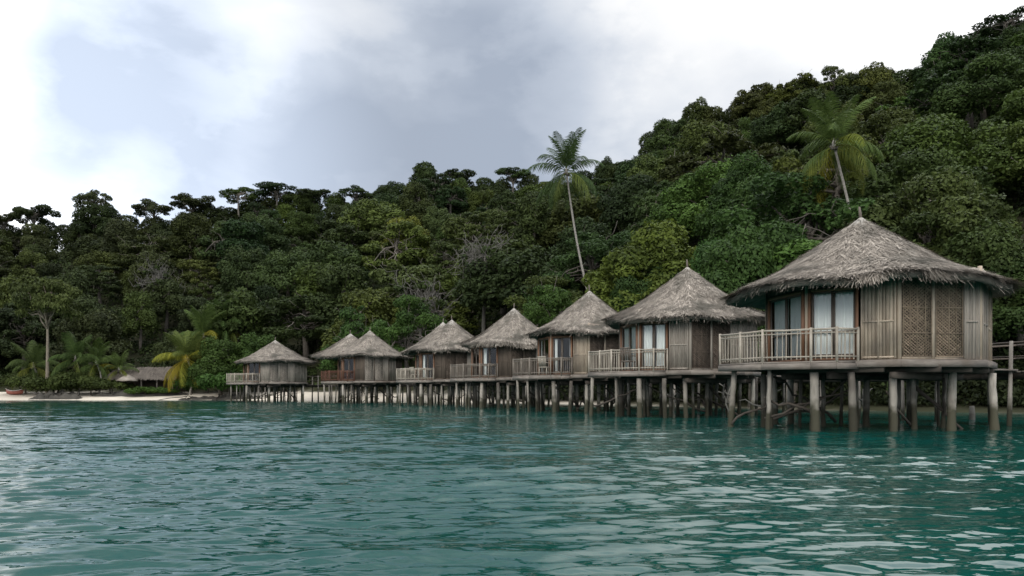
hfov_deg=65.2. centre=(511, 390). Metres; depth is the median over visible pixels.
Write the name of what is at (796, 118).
broadleaf tree
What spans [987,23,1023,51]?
broadleaf tree
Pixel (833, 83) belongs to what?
broadleaf tree
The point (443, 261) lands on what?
broadleaf tree
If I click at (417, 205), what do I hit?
broadleaf tree
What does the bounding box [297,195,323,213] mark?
broadleaf tree
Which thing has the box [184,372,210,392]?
shrub
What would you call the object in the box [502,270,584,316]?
broadleaf tree
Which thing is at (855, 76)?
broadleaf tree
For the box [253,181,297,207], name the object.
umbrella tree
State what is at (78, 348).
coconut palm
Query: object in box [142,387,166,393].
shrub
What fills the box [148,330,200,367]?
broadleaf tree
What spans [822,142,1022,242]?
broadleaf tree
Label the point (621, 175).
broadleaf tree
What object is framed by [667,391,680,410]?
drift branch
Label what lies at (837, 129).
coconut palm
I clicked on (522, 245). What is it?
broadleaf tree
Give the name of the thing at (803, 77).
broadleaf tree
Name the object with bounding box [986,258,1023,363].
broadleaf tree
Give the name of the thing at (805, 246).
broadleaf tree
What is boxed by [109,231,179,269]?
broadleaf tree
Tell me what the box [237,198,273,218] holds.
broadleaf tree
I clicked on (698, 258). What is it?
broadleaf tree
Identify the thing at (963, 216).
broadleaf tree
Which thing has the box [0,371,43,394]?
shrub
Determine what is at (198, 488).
sea water
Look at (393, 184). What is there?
broadleaf tree
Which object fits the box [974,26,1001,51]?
broadleaf tree
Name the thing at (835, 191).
broadleaf tree
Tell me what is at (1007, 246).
broadleaf tree
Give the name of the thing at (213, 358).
broadleaf tree
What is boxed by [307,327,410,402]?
stilt bungalow
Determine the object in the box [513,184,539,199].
broadleaf tree
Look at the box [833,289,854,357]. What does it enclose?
glass door
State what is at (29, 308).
broadleaf tree
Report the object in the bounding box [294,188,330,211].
umbrella tree
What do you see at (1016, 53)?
broadleaf tree
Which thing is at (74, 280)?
broadleaf tree
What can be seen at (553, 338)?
glass door
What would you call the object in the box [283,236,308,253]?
broadleaf tree
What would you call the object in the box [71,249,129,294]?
broadleaf tree
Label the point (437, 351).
stilt bungalow
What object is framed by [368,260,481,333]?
broadleaf tree
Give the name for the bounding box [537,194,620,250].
broadleaf tree
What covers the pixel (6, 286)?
broadleaf tree
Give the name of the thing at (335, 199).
broadleaf tree
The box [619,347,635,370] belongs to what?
balcony chair
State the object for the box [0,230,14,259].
broadleaf tree
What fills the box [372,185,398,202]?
broadleaf tree
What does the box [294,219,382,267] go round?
broadleaf tree
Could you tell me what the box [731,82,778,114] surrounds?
broadleaf tree
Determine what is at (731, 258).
broadleaf tree
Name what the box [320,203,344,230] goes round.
broadleaf tree
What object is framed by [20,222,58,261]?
broadleaf tree
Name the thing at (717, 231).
broadleaf tree
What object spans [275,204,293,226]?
broadleaf tree
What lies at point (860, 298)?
stilt bungalow
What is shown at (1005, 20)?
umbrella tree
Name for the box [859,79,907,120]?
broadleaf tree
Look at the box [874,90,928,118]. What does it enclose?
broadleaf tree
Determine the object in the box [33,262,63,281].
broadleaf tree
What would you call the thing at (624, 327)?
glass door
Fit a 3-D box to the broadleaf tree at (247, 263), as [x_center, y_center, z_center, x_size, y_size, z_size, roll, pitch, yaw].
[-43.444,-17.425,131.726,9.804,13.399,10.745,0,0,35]
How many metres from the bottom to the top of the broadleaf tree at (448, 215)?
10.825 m
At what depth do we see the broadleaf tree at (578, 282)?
92.17 m
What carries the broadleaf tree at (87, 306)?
on the island terrain
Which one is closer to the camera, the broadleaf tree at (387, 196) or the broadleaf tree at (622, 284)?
the broadleaf tree at (622, 284)
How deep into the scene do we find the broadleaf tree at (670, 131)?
145.23 m
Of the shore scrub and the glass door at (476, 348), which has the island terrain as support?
the shore scrub
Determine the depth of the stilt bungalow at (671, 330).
34.09 m
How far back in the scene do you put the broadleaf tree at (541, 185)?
171.20 m
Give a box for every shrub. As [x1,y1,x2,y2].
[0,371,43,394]
[22,373,80,392]
[45,370,102,392]
[73,376,112,394]
[92,378,136,392]
[123,386,157,393]
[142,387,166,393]
[158,388,180,393]
[171,377,206,393]
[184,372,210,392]
[194,364,248,394]
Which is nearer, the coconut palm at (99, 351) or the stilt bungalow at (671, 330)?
the stilt bungalow at (671, 330)
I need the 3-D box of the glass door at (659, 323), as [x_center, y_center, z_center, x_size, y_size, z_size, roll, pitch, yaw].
[6.282,-1.890,33.942,0.534,1.900,0.050,0,0,33]
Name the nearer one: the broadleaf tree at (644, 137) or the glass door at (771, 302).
the glass door at (771, 302)
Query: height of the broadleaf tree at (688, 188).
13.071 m
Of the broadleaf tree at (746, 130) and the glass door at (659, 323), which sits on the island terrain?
the broadleaf tree at (746, 130)
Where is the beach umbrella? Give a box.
[116,374,137,382]
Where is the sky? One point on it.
(129, 101)
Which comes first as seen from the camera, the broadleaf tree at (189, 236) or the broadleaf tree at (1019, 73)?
the broadleaf tree at (1019, 73)
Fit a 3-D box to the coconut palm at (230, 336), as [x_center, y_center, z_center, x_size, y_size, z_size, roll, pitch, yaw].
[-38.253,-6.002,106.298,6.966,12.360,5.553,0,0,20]
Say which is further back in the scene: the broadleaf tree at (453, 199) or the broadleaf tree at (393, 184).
the broadleaf tree at (393, 184)
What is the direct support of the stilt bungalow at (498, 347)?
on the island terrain
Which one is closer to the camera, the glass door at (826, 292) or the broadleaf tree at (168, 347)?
the glass door at (826, 292)
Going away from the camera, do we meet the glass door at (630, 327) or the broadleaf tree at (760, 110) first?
the glass door at (630, 327)
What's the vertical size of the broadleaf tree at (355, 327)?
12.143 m
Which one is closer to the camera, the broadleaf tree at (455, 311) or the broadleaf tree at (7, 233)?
the broadleaf tree at (455, 311)
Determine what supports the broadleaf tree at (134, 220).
on the island terrain
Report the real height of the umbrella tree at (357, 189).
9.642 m
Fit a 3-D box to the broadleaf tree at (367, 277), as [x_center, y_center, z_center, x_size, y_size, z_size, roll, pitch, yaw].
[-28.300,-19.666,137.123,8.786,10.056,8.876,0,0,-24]
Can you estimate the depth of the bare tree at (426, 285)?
87.47 m
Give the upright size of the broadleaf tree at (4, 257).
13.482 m
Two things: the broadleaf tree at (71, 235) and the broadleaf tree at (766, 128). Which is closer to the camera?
the broadleaf tree at (766, 128)
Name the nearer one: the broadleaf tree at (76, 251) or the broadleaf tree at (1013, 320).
the broadleaf tree at (1013, 320)
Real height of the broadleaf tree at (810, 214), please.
14.130 m
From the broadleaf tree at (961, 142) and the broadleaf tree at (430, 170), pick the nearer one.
the broadleaf tree at (961, 142)
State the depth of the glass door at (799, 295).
24.39 m
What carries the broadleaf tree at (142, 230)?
on the island terrain
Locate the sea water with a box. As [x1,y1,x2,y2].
[0,400,1023,575]
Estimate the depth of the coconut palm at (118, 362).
102.20 m
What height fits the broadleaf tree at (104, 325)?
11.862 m
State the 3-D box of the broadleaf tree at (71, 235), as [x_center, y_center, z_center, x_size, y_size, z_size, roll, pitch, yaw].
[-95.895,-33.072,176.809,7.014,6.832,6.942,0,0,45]
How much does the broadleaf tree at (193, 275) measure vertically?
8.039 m
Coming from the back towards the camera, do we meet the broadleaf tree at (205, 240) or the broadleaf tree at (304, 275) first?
the broadleaf tree at (205, 240)
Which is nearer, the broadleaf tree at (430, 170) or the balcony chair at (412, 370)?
the balcony chair at (412, 370)
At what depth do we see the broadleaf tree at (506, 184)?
177.57 m
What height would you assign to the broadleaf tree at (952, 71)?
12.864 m
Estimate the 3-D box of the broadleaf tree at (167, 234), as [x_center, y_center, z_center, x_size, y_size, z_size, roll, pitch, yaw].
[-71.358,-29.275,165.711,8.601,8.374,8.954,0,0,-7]
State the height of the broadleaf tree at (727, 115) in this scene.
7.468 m
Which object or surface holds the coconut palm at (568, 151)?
on the island terrain
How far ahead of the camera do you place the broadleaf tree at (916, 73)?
115.16 m
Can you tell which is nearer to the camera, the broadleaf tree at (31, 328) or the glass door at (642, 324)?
the glass door at (642, 324)
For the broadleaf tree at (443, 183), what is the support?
on the island terrain
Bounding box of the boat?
[5,388,23,394]
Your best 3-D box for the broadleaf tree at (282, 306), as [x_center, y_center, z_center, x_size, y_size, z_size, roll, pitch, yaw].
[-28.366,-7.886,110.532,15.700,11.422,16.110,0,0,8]
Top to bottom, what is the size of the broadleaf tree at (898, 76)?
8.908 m
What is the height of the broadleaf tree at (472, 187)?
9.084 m
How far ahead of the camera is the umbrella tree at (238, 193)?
179.76 m
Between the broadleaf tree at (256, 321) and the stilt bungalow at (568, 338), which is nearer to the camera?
the stilt bungalow at (568, 338)
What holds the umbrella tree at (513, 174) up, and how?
on the island terrain
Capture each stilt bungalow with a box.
[226,337,317,401]
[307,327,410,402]
[396,316,473,404]
[450,303,556,407]
[512,285,636,411]
[587,260,764,417]
[714,207,1023,431]
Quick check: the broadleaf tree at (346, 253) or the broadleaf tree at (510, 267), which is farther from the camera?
the broadleaf tree at (346, 253)
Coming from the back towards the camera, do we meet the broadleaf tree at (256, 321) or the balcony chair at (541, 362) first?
the broadleaf tree at (256, 321)
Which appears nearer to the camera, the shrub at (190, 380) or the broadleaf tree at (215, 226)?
the shrub at (190, 380)
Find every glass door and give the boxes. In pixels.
[344,358,348,378]
[349,358,353,378]
[422,354,427,377]
[476,348,478,375]
[483,347,489,375]
[544,339,547,371]
[553,338,561,371]
[562,337,570,371]
[622,327,628,369]
[629,325,635,368]
[642,324,653,368]
[654,323,665,366]
[770,297,785,360]
[786,294,800,359]
[812,291,832,357]
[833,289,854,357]
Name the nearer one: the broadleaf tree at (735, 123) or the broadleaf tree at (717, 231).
the broadleaf tree at (717, 231)
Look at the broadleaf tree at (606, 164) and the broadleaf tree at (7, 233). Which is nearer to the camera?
the broadleaf tree at (606, 164)
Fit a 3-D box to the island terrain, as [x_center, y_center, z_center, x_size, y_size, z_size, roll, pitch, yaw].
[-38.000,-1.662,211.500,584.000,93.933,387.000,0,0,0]
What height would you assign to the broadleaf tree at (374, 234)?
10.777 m
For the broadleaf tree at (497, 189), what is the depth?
172.48 m
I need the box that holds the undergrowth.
[0,107,1023,393]
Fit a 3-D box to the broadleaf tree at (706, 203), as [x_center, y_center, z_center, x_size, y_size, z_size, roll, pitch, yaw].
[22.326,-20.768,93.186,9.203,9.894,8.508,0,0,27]
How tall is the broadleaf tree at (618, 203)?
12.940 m
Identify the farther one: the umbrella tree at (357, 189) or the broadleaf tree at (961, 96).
the umbrella tree at (357, 189)
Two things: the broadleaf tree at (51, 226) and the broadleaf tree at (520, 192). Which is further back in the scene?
the broadleaf tree at (51, 226)
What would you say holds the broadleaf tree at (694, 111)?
on the island terrain
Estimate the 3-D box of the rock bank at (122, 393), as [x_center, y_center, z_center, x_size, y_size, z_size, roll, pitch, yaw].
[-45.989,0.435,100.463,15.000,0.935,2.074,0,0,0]
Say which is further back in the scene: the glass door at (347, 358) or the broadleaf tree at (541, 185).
the broadleaf tree at (541, 185)
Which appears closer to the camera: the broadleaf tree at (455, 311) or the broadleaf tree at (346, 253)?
the broadleaf tree at (455, 311)
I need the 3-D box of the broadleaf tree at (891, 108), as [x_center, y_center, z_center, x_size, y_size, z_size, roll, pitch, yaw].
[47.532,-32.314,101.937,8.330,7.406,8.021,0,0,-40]
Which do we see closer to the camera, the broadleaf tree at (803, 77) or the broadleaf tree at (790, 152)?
the broadleaf tree at (790, 152)
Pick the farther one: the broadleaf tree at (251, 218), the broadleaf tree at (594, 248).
the broadleaf tree at (251, 218)
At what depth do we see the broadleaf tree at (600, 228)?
99.43 m
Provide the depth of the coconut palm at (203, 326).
103.33 m
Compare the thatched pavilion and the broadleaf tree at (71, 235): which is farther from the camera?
the broadleaf tree at (71, 235)
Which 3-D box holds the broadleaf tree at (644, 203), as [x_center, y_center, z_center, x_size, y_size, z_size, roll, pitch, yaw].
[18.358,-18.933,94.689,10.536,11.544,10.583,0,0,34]
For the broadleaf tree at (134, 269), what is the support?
on the island terrain
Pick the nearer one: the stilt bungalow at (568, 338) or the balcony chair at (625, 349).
the balcony chair at (625, 349)
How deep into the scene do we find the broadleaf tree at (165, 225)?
178.19 m
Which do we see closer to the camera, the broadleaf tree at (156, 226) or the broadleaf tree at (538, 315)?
the broadleaf tree at (538, 315)
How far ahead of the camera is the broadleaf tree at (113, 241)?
154.81 m
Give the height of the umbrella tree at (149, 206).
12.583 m
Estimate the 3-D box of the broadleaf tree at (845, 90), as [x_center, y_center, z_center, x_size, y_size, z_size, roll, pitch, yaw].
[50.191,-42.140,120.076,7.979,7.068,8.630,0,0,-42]
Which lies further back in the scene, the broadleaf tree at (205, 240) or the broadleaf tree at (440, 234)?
the broadleaf tree at (205, 240)
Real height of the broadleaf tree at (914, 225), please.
11.062 m
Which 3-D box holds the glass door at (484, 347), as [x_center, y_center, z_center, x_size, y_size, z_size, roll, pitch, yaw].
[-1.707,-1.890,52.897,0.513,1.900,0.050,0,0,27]
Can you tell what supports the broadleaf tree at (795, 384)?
on the island terrain
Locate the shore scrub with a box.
[487,330,1023,406]
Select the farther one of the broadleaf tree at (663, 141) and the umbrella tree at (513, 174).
the umbrella tree at (513, 174)
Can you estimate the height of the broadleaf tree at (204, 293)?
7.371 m
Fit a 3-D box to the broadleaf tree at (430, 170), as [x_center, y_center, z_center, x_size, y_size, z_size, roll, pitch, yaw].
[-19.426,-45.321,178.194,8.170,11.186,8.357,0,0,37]
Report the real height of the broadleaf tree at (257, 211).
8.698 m
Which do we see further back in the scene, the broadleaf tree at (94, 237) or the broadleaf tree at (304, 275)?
the broadleaf tree at (94, 237)
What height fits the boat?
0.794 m
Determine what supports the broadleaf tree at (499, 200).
on the island terrain
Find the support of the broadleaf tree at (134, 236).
on the island terrain
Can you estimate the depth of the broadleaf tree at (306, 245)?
146.57 m
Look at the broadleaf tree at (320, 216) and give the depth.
171.61 m
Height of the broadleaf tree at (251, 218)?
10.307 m
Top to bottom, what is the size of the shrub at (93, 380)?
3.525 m
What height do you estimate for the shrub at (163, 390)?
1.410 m
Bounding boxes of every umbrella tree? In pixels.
[0,212,28,231]
[9,203,61,230]
[10,277,82,393]
[71,189,113,228]
[131,198,174,217]
[169,192,215,212]
[218,187,260,216]
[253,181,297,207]
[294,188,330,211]
[337,185,372,201]
[437,168,476,184]
[494,167,529,193]
[971,5,1023,37]
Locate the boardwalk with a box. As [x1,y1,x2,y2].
[264,341,1023,425]
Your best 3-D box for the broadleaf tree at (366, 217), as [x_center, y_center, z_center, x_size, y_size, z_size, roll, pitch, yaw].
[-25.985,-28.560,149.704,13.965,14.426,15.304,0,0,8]
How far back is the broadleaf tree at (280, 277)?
128.14 m
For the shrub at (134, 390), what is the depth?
99.19 m
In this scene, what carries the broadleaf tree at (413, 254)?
on the island terrain
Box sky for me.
[0,0,1023,252]
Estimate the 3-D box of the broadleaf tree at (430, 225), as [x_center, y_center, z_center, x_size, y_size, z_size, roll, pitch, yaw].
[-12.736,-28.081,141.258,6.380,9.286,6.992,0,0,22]
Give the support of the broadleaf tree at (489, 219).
on the island terrain
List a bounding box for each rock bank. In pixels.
[29,389,81,399]
[91,390,191,396]
[160,395,214,399]
[212,393,260,399]
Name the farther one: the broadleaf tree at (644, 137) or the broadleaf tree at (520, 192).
the broadleaf tree at (520, 192)
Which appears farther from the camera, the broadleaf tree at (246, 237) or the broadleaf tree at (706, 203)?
the broadleaf tree at (246, 237)
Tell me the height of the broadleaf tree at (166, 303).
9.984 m
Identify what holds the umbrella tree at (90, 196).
on the island terrain
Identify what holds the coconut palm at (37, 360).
on the island terrain
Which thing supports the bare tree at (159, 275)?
on the island terrain
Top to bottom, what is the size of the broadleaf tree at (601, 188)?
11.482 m
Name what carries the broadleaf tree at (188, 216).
on the island terrain
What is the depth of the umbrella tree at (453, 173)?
175.69 m
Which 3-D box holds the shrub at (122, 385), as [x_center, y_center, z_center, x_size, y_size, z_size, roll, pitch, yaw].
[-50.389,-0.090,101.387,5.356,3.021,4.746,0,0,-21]
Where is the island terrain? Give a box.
[0,110,1023,412]
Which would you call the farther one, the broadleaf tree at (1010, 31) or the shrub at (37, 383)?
the broadleaf tree at (1010, 31)
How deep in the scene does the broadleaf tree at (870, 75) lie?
117.72 m
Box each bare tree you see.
[130,252,185,332]
[380,265,459,396]
[439,223,510,332]
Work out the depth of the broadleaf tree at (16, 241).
172.81 m
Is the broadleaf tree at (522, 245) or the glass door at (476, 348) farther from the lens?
the broadleaf tree at (522, 245)
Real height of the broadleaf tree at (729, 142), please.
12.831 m
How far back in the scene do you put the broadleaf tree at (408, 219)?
133.38 m
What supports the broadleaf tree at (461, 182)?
on the island terrain
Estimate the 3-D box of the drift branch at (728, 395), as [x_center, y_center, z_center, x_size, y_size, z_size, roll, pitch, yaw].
[8.398,1.631,31.035,0.850,3.839,0.334,0,0,-29]
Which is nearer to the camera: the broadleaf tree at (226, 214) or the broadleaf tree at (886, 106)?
the broadleaf tree at (886, 106)
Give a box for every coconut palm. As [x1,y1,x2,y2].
[5,340,59,393]
[47,331,104,394]
[70,337,115,393]
[96,349,138,390]
[152,330,211,394]
[175,304,229,391]
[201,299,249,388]
[525,127,604,288]
[786,91,883,208]
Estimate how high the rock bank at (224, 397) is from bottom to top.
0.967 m
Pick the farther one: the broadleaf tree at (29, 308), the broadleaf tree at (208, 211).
the broadleaf tree at (208, 211)
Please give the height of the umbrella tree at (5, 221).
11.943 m
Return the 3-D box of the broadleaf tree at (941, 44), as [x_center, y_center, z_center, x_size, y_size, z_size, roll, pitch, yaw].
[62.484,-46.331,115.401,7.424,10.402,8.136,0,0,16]
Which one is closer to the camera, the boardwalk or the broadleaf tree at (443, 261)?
the boardwalk
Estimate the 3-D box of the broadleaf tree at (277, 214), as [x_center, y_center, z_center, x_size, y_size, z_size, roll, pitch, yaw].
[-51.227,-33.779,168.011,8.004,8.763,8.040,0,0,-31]
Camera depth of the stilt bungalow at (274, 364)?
82.28 m
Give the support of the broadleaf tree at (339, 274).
on the island terrain
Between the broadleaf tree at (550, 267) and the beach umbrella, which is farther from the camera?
the beach umbrella
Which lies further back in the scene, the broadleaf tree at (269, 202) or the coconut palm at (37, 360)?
the broadleaf tree at (269, 202)
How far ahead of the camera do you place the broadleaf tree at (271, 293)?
120.01 m
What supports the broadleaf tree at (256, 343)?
on the island terrain
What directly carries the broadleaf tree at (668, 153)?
on the island terrain
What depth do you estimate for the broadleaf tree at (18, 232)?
180.67 m
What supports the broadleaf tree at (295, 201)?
on the island terrain
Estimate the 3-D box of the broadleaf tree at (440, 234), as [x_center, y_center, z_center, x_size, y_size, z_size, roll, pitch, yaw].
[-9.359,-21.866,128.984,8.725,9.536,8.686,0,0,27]
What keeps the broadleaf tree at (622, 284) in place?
on the island terrain
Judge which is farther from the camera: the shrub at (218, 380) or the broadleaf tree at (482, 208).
the broadleaf tree at (482, 208)
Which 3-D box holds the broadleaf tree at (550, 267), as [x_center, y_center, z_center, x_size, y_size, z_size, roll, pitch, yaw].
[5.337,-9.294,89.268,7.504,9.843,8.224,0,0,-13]
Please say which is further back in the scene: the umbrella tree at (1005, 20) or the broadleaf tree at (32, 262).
the broadleaf tree at (32, 262)
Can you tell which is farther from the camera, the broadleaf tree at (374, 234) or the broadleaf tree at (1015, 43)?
the broadleaf tree at (374, 234)
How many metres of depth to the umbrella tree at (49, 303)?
99.50 m
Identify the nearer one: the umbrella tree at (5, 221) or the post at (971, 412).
the post at (971, 412)
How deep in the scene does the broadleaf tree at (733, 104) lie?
133.70 m
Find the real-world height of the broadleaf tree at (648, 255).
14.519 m
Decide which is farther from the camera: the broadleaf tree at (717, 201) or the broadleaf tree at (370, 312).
the broadleaf tree at (370, 312)
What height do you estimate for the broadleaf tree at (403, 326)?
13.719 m
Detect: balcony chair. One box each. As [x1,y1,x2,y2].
[409,367,416,379]
[537,356,549,374]
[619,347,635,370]
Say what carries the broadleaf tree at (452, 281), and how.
on the island terrain
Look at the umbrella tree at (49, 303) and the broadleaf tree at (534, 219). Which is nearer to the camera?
the umbrella tree at (49, 303)
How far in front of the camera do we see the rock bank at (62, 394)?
97.82 m
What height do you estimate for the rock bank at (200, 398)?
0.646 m
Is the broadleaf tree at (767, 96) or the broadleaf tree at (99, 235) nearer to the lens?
the broadleaf tree at (767, 96)
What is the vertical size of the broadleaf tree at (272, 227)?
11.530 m
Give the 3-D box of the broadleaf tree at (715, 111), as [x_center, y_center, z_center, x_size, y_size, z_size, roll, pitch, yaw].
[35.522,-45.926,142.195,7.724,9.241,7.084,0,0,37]
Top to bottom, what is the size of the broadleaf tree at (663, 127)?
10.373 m
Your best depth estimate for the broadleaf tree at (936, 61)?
112.30 m
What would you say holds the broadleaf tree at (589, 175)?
on the island terrain
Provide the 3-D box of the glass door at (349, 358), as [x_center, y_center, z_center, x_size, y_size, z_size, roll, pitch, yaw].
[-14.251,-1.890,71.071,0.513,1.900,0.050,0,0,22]
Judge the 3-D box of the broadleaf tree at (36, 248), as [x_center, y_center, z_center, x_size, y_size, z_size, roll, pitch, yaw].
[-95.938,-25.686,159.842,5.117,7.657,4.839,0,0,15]
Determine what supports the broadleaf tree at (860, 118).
on the island terrain
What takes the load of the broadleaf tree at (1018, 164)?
on the island terrain
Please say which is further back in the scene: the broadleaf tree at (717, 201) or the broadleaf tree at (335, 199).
the broadleaf tree at (335, 199)
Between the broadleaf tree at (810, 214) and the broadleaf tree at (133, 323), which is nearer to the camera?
the broadleaf tree at (810, 214)
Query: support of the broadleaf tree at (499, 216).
on the island terrain
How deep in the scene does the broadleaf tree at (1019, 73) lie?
80.35 m
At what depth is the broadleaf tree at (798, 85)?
126.03 m
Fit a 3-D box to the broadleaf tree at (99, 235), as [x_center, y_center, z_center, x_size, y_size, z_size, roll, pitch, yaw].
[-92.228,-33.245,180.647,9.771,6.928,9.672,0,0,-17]
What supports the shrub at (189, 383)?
on the island terrain
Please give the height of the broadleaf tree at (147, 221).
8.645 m
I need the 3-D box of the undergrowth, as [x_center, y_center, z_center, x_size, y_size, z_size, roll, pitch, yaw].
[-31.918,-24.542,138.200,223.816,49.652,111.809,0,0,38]
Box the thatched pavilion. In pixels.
[103,366,186,393]
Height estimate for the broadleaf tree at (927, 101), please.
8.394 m
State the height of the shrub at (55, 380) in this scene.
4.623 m
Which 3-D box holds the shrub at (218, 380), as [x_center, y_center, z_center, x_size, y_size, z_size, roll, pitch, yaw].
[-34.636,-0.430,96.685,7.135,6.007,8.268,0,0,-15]
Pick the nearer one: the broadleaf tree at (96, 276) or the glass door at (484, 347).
the glass door at (484, 347)
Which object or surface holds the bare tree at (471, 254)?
on the island terrain
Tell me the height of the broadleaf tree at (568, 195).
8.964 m
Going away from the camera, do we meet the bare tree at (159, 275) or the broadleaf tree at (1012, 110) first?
the broadleaf tree at (1012, 110)
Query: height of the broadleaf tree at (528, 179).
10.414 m
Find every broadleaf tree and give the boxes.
[0,228,15,252]
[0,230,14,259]
[0,237,24,280]
[0,273,61,322]
[0,307,58,369]
[0,308,31,361]
[1,303,55,357]
[5,248,48,281]
[6,226,26,248]
[7,236,23,255]
[19,243,44,267]
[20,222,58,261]
[30,267,92,321]
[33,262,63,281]
[37,220,58,249]
[49,308,132,375]
[50,224,75,248]
[50,294,125,361]
[60,235,123,270]
[61,226,89,244]
[68,202,120,235]
[70,264,129,303]
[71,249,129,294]
[78,233,101,248]
[88,230,111,237]
[99,217,140,270]
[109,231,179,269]
[111,228,142,244]
[115,215,140,229]
[118,271,146,298]
[120,290,161,352]
[128,249,189,299]
[138,226,150,241]
[140,216,164,235]
[143,278,184,333]
[148,222,163,243]
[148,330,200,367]
[154,219,175,231]
[156,229,173,249]
[164,212,216,270]
[176,211,204,231]
[176,259,221,293]
[176,295,206,332]
[184,279,217,301]
[185,335,243,394]
[186,286,286,353]
[192,219,241,259]
[195,203,221,226]
[210,206,243,224]
[210,220,223,240]
[212,243,274,295]
[215,218,272,277]
[234,332,281,391]
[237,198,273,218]
[240,202,273,220]
[241,212,280,239]
[245,284,285,324]
[248,248,313,320]
[250,209,284,227]
[251,293,338,358]
[254,195,281,209]
[256,217,291,259]
[275,193,318,214]
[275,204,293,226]
[280,210,320,243]
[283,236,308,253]
[283,261,348,346]
[292,242,318,261]
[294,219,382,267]
[295,239,365,292]
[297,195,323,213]
[301,261,371,342]
[308,211,326,232]
[319,287,404,365]
[319,304,389,370]
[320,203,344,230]
[322,192,349,213]
[333,201,367,247]
[335,198,406,254]
[337,250,369,280]
[360,216,439,269]
[364,285,446,401]
[365,218,391,258]
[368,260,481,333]
[371,192,402,219]
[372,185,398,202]
[380,180,404,197]
[381,215,431,265]
[390,294,479,333]
[398,181,436,229]
[408,161,438,199]
[417,175,465,209]
[422,205,449,235]
[423,239,467,285]
[427,211,507,267]
[428,210,497,244]
[430,186,470,215]
[434,227,471,249]
[435,258,480,317]
[447,177,470,211]
[452,245,554,313]
[454,233,541,318]
[465,184,475,199]
[465,189,494,212]
[472,177,494,191]
[477,204,494,224]
[478,197,542,236]
[480,177,515,205]
[483,208,503,236]
[487,189,515,231]
[489,183,511,201]
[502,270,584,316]
[506,189,559,256]
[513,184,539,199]
[516,173,538,189]
[521,223,634,297]
[522,278,572,390]
[526,262,582,299]
[537,181,550,188]
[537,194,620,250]
[539,184,570,211]
[548,215,612,290]
[552,190,630,226]
[559,190,574,198]
[562,266,586,293]
[569,170,595,186]
[570,177,613,217]
[574,217,697,311]
[594,156,615,186]
[596,173,656,234]
[598,181,613,195]
[599,239,685,293]
[601,162,626,182]
[603,262,672,311]
[610,154,658,188]
[622,179,696,243]
[626,153,673,191]
[638,131,652,155]
[639,134,688,163]
[645,155,756,242]
[648,146,678,167]
[651,119,676,135]
[653,118,677,149]
[656,118,735,177]
[656,122,788,184]
[666,120,693,145]
[669,116,703,141]
[669,171,721,244]
[669,236,724,394]
[676,96,720,132]
[692,148,812,238]
[698,105,724,131]
[699,215,808,407]
[703,175,827,247]
[710,164,898,286]
[719,105,740,125]
[729,224,822,284]
[730,93,753,120]
[730,118,744,129]
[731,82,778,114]
[736,117,763,149]
[742,87,792,117]
[748,97,785,120]
[748,101,810,153]
[755,267,797,403]
[765,145,821,172]
[771,108,893,217]
[773,69,823,104]
[777,87,855,156]
[778,80,819,103]
[810,65,855,99]
[812,100,870,157]
[822,103,930,180]
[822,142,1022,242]
[824,83,872,113]
[839,72,873,111]
[839,161,1023,268]
[846,61,893,101]
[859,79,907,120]
[859,110,1023,201]
[869,107,893,139]
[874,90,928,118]
[881,68,921,103]
[888,207,950,249]
[901,27,1022,130]
[907,51,963,90]
[916,84,977,116]
[918,31,974,77]
[927,50,962,71]
[928,51,1023,130]
[939,216,1023,355]
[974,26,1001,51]
[977,85,1023,140]
[977,120,1023,187]
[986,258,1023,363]
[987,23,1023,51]
[989,68,1023,121]
[995,45,1023,91]
[998,28,1023,53]
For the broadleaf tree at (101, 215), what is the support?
on the island terrain
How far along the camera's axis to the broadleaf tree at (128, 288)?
139.25 m
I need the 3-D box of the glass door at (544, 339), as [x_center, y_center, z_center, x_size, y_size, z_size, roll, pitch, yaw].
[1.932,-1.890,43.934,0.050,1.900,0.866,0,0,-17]
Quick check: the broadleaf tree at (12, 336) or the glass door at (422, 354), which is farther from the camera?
the broadleaf tree at (12, 336)
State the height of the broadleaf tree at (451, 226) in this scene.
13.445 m
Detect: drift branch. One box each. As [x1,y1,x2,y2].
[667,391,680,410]
[718,383,730,412]
[739,389,782,406]
[859,388,872,406]
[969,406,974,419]
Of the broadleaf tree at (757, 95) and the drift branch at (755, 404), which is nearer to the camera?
the drift branch at (755, 404)
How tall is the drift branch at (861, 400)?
2.862 m
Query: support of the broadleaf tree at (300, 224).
on the island terrain
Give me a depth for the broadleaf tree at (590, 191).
124.61 m
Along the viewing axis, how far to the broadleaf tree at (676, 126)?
142.02 m
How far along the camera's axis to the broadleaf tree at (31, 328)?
111.06 m
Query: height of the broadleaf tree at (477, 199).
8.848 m
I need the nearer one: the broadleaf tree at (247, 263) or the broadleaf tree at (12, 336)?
the broadleaf tree at (12, 336)
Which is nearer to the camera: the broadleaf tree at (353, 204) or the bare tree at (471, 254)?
the bare tree at (471, 254)
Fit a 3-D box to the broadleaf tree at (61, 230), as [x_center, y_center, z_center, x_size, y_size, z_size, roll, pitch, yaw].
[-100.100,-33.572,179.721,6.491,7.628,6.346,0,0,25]
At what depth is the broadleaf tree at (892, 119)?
85.20 m
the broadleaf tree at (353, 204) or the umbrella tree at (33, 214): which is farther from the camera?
the umbrella tree at (33, 214)
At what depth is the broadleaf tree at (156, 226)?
176.28 m
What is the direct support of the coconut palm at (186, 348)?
on the island terrain
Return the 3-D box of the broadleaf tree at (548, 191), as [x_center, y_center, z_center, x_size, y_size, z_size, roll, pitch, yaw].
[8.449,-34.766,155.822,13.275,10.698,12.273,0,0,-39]
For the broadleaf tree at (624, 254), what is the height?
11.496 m
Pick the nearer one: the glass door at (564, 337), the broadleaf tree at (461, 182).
the glass door at (564, 337)

